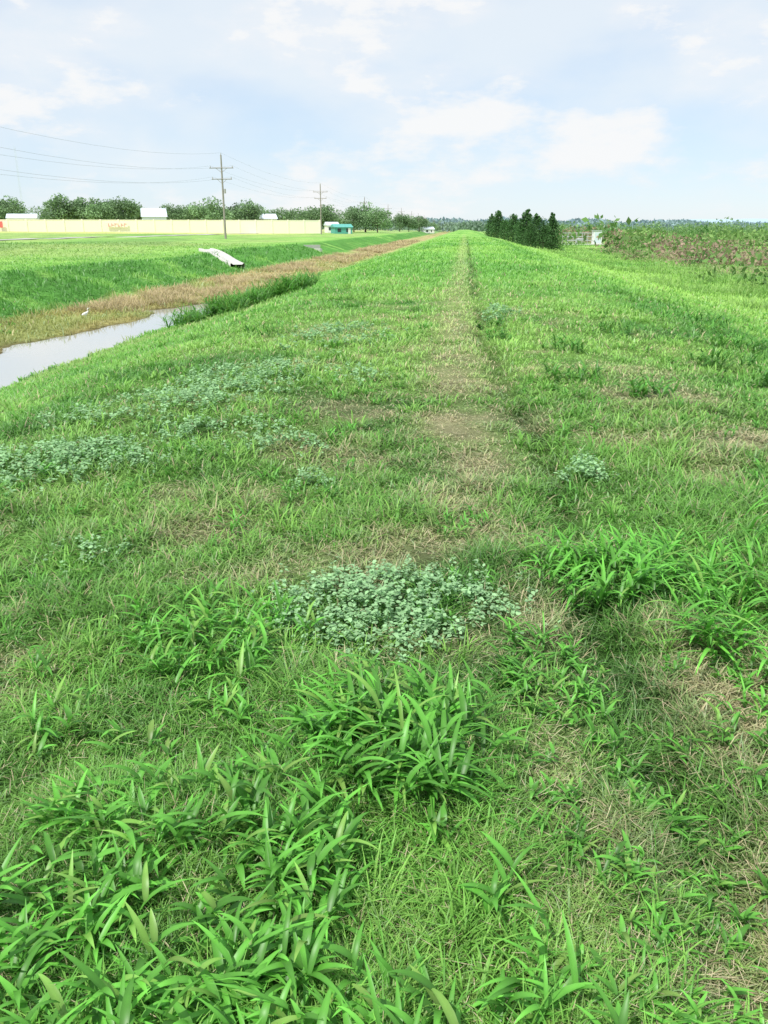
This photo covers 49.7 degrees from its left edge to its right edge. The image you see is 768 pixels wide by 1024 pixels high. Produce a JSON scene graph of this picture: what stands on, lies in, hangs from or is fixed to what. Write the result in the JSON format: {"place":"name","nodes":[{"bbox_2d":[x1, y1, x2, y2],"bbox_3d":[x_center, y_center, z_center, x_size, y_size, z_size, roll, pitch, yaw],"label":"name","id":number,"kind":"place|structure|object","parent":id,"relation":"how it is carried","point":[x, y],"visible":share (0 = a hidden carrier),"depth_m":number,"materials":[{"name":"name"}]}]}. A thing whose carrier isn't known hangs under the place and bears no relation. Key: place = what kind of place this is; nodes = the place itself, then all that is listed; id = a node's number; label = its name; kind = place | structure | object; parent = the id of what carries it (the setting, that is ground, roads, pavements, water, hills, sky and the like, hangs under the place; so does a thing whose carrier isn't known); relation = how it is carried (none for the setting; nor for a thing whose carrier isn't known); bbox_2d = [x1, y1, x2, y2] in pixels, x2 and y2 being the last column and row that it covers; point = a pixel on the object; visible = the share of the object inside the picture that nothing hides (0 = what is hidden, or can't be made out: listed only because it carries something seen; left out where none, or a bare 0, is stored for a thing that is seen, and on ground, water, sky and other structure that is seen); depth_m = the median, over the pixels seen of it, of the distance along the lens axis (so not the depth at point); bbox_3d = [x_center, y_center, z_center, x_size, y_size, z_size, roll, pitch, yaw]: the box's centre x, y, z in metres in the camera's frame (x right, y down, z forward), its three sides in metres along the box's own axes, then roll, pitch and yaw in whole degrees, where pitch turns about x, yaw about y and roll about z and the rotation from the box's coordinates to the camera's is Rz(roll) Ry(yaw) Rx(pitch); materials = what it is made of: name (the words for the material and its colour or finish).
{"place":"outdoors","nodes":[
{"label":"outdoors","id":0,"kind":"place"},
{"bbox_2d":[6,214,38,218],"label":"white shed","id":1,"kind":"structure","parent":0,"point":[21,216],"depth_m":308.28,"materials":[{"name":"paint"}]},
{"bbox_2d":[0,302,215,387],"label":"ditch water","id":2,"kind":"structure","parent":0,"point":[19,360],"depth_m":33.82,"materials":[{"name":"grey liquid"}]},
{"bbox_2d":[0,233,247,239],"bbox_3d":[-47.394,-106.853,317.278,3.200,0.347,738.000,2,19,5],"label":"service road","id":3,"kind":"structure","parent":0,"point":[128,236],"depth_m":167.46,"materials":[{"name":"grey asphalt"}]},
{"bbox_2d":[140,208,166,219],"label":"metal warehouse","id":4,"kind":"structure","parent":0,"point":[154,213],"depth_m":325.63,"materials":[{"name":"white metal"}]},
{"bbox_2d":[0,229,767,1023],"bbox_3d":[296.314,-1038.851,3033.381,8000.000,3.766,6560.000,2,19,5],"label":"ground","id":5,"kind":"structure","parent":0,"point":[330,243],"depth_m":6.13,"materials":[{"name":"green plant"}]},
{"bbox_2d":[0,199,21,218],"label":"deciduous tree","id":6,"kind":"object","parent":5,"relation":"on","point":[5,208],"visible":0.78,"depth_m":335.64,"materials":[{"name":"green plant"}]},
{"bbox_2d":[1,195,28,213],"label":"deciduous tree","id":7,"kind":"object","parent":5,"relation":"on","point":[17,202],"visible":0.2,"depth_m":356.85,"materials":[{"name":"green plant"}]},
{"bbox_2d":[14,147,22,204],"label":"radio mast","id":8,"kind":"object","parent":5,"relation":"on","point":[18,177],"visible":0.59,"depth_m":483.19,"materials":[{"name":"metal"}]},
{"bbox_2d":[26,205,53,219],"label":"deciduous tree","id":9,"kind":"object","parent":5,"relation":"on","point":[40,209],"visible":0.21,"depth_m":373.79,"materials":[{"name":"green plant"}]},
{"bbox_2d":[41,193,83,219],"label":"deciduous tree","id":10,"kind":"object","parent":5,"relation":"on","point":[60,210],"visible":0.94,"depth_m":356.37,"materials":[{"name":"green plant"}]},
{"bbox_2d":[67,197,96,219],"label":"deciduous tree","id":11,"kind":"object","parent":5,"relation":"on","point":[82,201],"visible":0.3,"depth_m":363.83,"materials":[{"name":"green plant"}]},
{"bbox_2d":[75,197,119,219],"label":"deciduous tree","id":12,"kind":"object","parent":5,"relation":"on","point":[102,210],"visible":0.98,"depth_m":344.85,"materials":[{"name":"green plant"}]},
{"bbox_2d":[101,199,127,219],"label":"deciduous tree","id":13,"kind":"object","parent":5,"relation":"on","point":[107,200],"visible":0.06,"depth_m":364.98,"materials":[{"name":"green plant"}]},
{"bbox_2d":[110,195,142,219],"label":"deciduous tree","id":14,"kind":"object","parent":5,"relation":"on","point":[127,208],"visible":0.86,"depth_m":353.37,"materials":[{"name":"green plant"}]},
{"bbox_2d":[129,206,141,219],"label":"deciduous tree","id":15,"kind":"object","parent":5,"relation":"on","point":[137,217],"visible":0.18,"depth_m":373.92,"materials":[{"name":"green plant"}]},
{"bbox_2d":[0,219,320,233],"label":"cream perimeter wall","id":16,"kind":"structure","parent":5,"relation":"on","point":[212,226],"depth_m":298.58,"materials":[{"name":"beige concrete"}]},
{"bbox_2d":[107,223,127,226],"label":"red lettered sign","id":17,"kind":"object","parent":16,"relation":"attached to","point":[117,224],"visible":1,"depth_m":293.07,"materials":[{"name":"paint"}]},
{"bbox_2d":[17,267,326,380],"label":"ditch bank tall grass","id":18,"kind":"structure","parent":5,"relation":"on","point":[247,298],"depth_m":31.91,"materials":[{"name":"green plant"}]},
{"bbox_2d":[159,203,185,219],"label":"deciduous tree","id":19,"kind":"object","parent":5,"relation":"on","point":[173,213],"visible":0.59,"depth_m":356.99,"materials":[{"name":"green plant"}]},
{"bbox_2d":[178,202,213,219],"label":"deciduous tree","id":20,"kind":"object","parent":5,"relation":"on","point":[187,214],"visible":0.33,"depth_m":355.85,"materials":[{"name":"green plant"}]},
{"bbox_2d":[91,573,329,693],"bbox_3d":[-0.728,0.463,3.372,0.993,0.251,0.868,2,19,5],"label":"tall grass clump","id":21,"kind":"object","parent":5,"relation":"on","point":[255,649],"visible":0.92,"depth_m":3.36,"materials":[{"name":"green plant"}]},
{"bbox_2d":[188,196,234,219],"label":"deciduous tree","id":22,"kind":"object","parent":5,"relation":"on","point":[210,214],"visible":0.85,"depth_m":346.24,"materials":[{"name":"green plant"}]},
{"bbox_2d":[209,153,232,238],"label":"utility pole","id":23,"kind":"object","parent":5,"relation":"on","point":[223,192],"visible":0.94,"depth_m":178.10,"materials":[{"name":"brown wood"}]},
{"bbox_2d":[1,127,403,209],"bbox_3d":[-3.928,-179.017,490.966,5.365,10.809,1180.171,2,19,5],"label":"power lines","id":24,"kind":"object","parent":23,"relation":"attached to","point":[143,167],"visible":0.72,"depth_m":124.65,"materials":[{"name":"metal"}]},
{"bbox_2d":[199,248,244,267],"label":"concrete drain chute","id":25,"kind":"object","parent":5,"relation":"on","point":[230,259],"visible":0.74,"depth_m":93.00,"materials":[{"name":"grey concrete"}]},
{"bbox_2d":[56,240,421,312],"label":"dead reeds","id":26,"kind":"object","parent":5,"relation":"on","point":[376,248],"visible":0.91,"depth_m":61.04,"materials":[{"name":"brown plant"}]},
{"bbox_2d":[227,198,264,219],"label":"deciduous tree","id":27,"kind":"object","parent":5,"relation":"on","point":[249,212],"visible":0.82,"depth_m":353.97,"materials":[{"name":"green plant"}]},
{"bbox_2d":[254,203,269,219],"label":"deciduous tree","id":28,"kind":"object","parent":5,"relation":"on","point":[261,207],"visible":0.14,"depth_m":373.58,"materials":[{"name":"green plant"}]},
{"bbox_2d":[259,214,277,219],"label":"metal warehouse","id":29,"kind":"structure","parent":5,"relation":"on","point":[269,217],"depth_m":364.46,"materials":[{"name":"white paint"}]},
{"bbox_2d":[263,207,294,219],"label":"deciduous tree","id":30,"kind":"object","parent":5,"relation":"on","point":[277,213],"visible":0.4,"depth_m":402.65,"materials":[{"name":"green plant"}]},
{"bbox_2d":[279,207,308,219],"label":"deciduous tree","id":31,"kind":"object","parent":5,"relation":"on","point":[293,217],"visible":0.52,"depth_m":400.91,"materials":[{"name":"green plant"}]},
{"bbox_2d":[0,303,619,576],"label":"broadleaf weed patch","id":32,"kind":"object","parent":5,"relation":"on","point":[32,460],"visible":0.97,"depth_m":6.78,"materials":[{"name":"green plant"}]},
{"bbox_2d":[295,205,325,228],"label":"deciduous tree","id":33,"kind":"object","parent":5,"relation":"on","point":[305,217],"visible":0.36,"depth_m":394.56,"materials":[{"name":"green plant"}]},
{"bbox_2d":[303,245,321,251],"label":"concrete culvert headwall","id":34,"kind":"object","parent":5,"relation":"on","point":[317,247],"visible":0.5,"depth_m":144.12,"materials":[{"name":"grey concrete"}]},
{"bbox_2d":[0,675,628,1023],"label":"tall grass clump","id":35,"kind":"object","parent":5,"relation":"on","point":[315,861],"visible":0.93,"depth_m":1.97,"materials":[{"name":"green plant"}]},
{"bbox_2d":[313,184,326,233],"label":"utility pole","id":36,"kind":"object","parent":5,"relation":"on","point":[320,198],"visible":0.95,"depth_m":297.65,"materials":[{"name":"brown wood"}]},
{"bbox_2d":[306,204,338,224],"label":"deciduous tree","id":37,"kind":"object","parent":5,"relation":"on","point":[326,214],"visible":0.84,"depth_m":391.74,"materials":[{"name":"green plant"}]},
{"bbox_2d":[324,225,330,232],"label":"walls","id":38,"kind":"structure","parent":5,"relation":"on","point":[326,229],"depth_m":356.96,"materials":[{"name":"white paint"}]},
{"bbox_2d":[324,222,338,224],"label":"roof","id":39,"kind":"structure","parent":38,"relation":"on","point":[327,223],"depth_m":357.71,"materials":[{"name":"metal"}]},
{"bbox_2d":[331,210,349,223],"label":"deciduous tree","id":40,"kind":"object","parent":5,"relation":"on","point":[339,219],"visible":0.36,"depth_m":421.45,"materials":[{"name":"green plant"}]},
{"bbox_2d":[330,224,352,233],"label":"teal shop","id":41,"kind":"structure","parent":5,"relation":"on","point":[341,228],"depth_m":323.79,"materials":[{"name":"paint"}]},
{"bbox_2d":[340,208,373,231],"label":"deciduous tree","id":42,"kind":"object","parent":5,"relation":"on","point":[354,222],"visible":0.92,"depth_m":403.51,"materials":[{"name":"green plant"}]},
{"bbox_2d":[345,201,375,231],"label":"deciduous tree","id":43,"kind":"object","parent":5,"relation":"on","point":[365,209],"visible":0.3,"depth_m":412.25,"materials":[{"name":"green plant"}]},
{"bbox_2d":[360,206,392,232],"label":"deciduous tree","id":44,"kind":"object","parent":5,"relation":"on","point":[379,217],"visible":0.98,"depth_m":403.90,"materials":[{"name":"green plant"}]},
{"bbox_2d":[0,368,767,1023],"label":"weed grass","id":45,"kind":"structure","parent":5,"relation":"on","point":[634,868],"depth_m":2.65,"materials":[{"name":"green plant"}]},
{"bbox_2d":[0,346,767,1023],"bbox_3d":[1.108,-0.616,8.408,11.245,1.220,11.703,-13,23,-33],"label":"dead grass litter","id":46,"kind":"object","parent":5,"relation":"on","point":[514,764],"visible":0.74,"depth_m":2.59,"materials":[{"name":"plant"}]},
{"bbox_2d":[246,647,529,814],"bbox_3d":[0.033,0.670,2.623,0.822,0.304,0.788,8,21,22],"label":"tall grass clump","id":47,"kind":"object","parent":5,"relation":"on","point":[436,720],"visible":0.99,"depth_m":2.58,"materials":[{"name":"green plant"}]},
{"bbox_2d":[238,554,560,667],"bbox_3d":[0.032,0.368,3.694,1.341,0.179,1.088,-7,20,-20],"label":"broadleaf weed patch","id":48,"kind":"object","parent":5,"relation":"on","point":[387,594],"visible":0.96,"depth_m":3.57,"materials":[{"name":"green plant"}]},
{"bbox_2d":[389,213,410,231],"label":"deciduous tree","id":49,"kind":"object","parent":5,"relation":"on","point":[400,223],"visible":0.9,"depth_m":526.02,"materials":[{"name":"green plant"}]},
{"bbox_2d":[398,215,422,231],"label":"deciduous tree","id":50,"kind":"object","parent":5,"relation":"on","point":[412,223],"visible":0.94,"depth_m":525.91,"materials":[{"name":"green plant"}]},
{"bbox_2d":[414,216,429,231],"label":"deciduous tree","id":51,"kind":"object","parent":5,"relation":"on","point":[424,222],"visible":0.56,"depth_m":564.88,"materials":[{"name":"green plant"}]},
{"bbox_2d":[421,229,433,232],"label":"walls","id":52,"kind":"structure","parent":5,"relation":"on","point":[424,230],"depth_m":565.15,"materials":[{"name":"white paint"}]},
{"bbox_2d":[427,222,439,230],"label":"deciduous tree","id":53,"kind":"object","parent":5,"relation":"on","point":[433,225],"visible":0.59,"depth_m":612.13,"materials":[{"name":"green plant"}]},
{"bbox_2d":[483,213,494,236],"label":"red cedar tree","id":54,"kind":"object","parent":5,"relation":"on","point":[491,217],"visible":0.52,"depth_m":197.83,"materials":[{"name":"green plant"}]},
{"bbox_2d":[486,210,505,237],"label":"red cedar tree","id":55,"kind":"object","parent":5,"relation":"on","point":[497,219],"visible":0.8,"depth_m":193.11,"materials":[{"name":"green plant"}]},
{"bbox_2d":[498,219,509,239],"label":"red cedar tree","id":56,"kind":"object","parent":5,"relation":"on","point":[504,223],"visible":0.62,"depth_m":188.79,"materials":[{"name":"green plant"}]},
{"bbox_2d":[242,304,767,415],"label":"tall grass clump","id":57,"kind":"object","parent":5,"relation":"on","point":[639,386],"visible":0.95,"depth_m":11.49,"materials":[{"name":"green plant"}]},
{"bbox_2d":[500,213,519,242],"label":"red cedar tree","id":58,"kind":"object","parent":5,"relation":"on","point":[512,220],"visible":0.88,"depth_m":155.56,"materials":[{"name":"green plant"}]},
{"bbox_2d":[512,220,524,243],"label":"red cedar tree","id":59,"kind":"object","parent":5,"relation":"on","point":[516,233],"visible":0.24,"depth_m":141.64,"materials":[{"name":"green plant"}]},
{"bbox_2d":[514,209,535,244],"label":"red cedar tree","id":60,"kind":"object","parent":5,"relation":"on","point":[527,216],"visible":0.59,"depth_m":131.87,"materials":[{"name":"green plant"}]},
{"bbox_2d":[518,223,539,247],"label":"red cedar tree","id":61,"kind":"object","parent":5,"relation":"on","point":[531,230],"visible":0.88,"depth_m":118.35,"materials":[{"name":"green plant"}]},
{"bbox_2d":[523,213,545,246],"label":"red cedar tree","id":62,"kind":"object","parent":5,"relation":"on","point":[537,220],"visible":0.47,"depth_m":124.32,"materials":[{"name":"green plant"}]},
{"bbox_2d":[531,224,554,248],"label":"red cedar tree","id":63,"kind":"object","parent":5,"relation":"on","point":[544,231],"visible":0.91,"depth_m":117.39,"materials":[{"name":"green plant"}]},
{"bbox_2d":[323,216,767,231],"bbox_3d":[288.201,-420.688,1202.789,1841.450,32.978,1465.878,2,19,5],"label":"distant treeline","id":64,"kind":"object","parent":5,"relation":"on","point":[453,224],"visible":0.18,"depth_m":853.29,"materials":[{"name":"green plant"}]},
{"bbox_2d":[540,212,564,249],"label":"red cedar tree","id":65,"kind":"object","parent":5,"relation":"on","point":[553,223],"visible":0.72,"depth_m":118.80,"materials":[{"name":"green plant"}]},
{"bbox_2d":[562,225,604,244],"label":"pump station","id":66,"kind":"object","parent":5,"relation":"on","point":[595,233],"visible":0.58,"depth_m":166.39,"materials":[{"name":"white paint"}]},
{"bbox_2d":[506,519,750,613],"bbox_3d":[1.147,0.251,3.971,1.120,0.341,0.966,2,19,5],"label":"tall grass clump","id":67,"kind":"object","parent":5,"relation":"on","point":[638,557],"visible":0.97,"depth_m":3.95,"materials":[{"name":"green plant"}]},
{"bbox_2d":[528,244,767,310],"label":"marsh grass","id":68,"kind":"structure","parent":5,"relation":"on","point":[748,290],"depth_m":61.85,"materials":[{"name":"green plant"}]},
{"bbox_2d":[547,213,767,288],"bbox_3d":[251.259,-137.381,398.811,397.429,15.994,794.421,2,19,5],"label":"marsh shrubs","id":69,"kind":"object","parent":5,"relation":"on","point":[696,242],"visible":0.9,"depth_m":128.89,"materials":[{"name":"green plant"}]},
{"bbox_2d":[639,449,767,686],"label":"tall grass clump","id":70,"kind":"object","parent":5,"relation":"on","point":[722,598],"visible":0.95,"depth_m":3.38,"materials":[{"name":"green plant"}]},
{"bbox_2d":[0,0,767,222],"label":"sky","id":71,"kind":"structure","parent":0,"point":[472,110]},
{"bbox_2d":[648,219,767,223],"bbox_3d":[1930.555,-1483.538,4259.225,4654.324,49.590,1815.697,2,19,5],"label":"distant hills","id":72,"kind":"structure","parent":0,"point":[744,220],"depth_m":4136.96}
]}

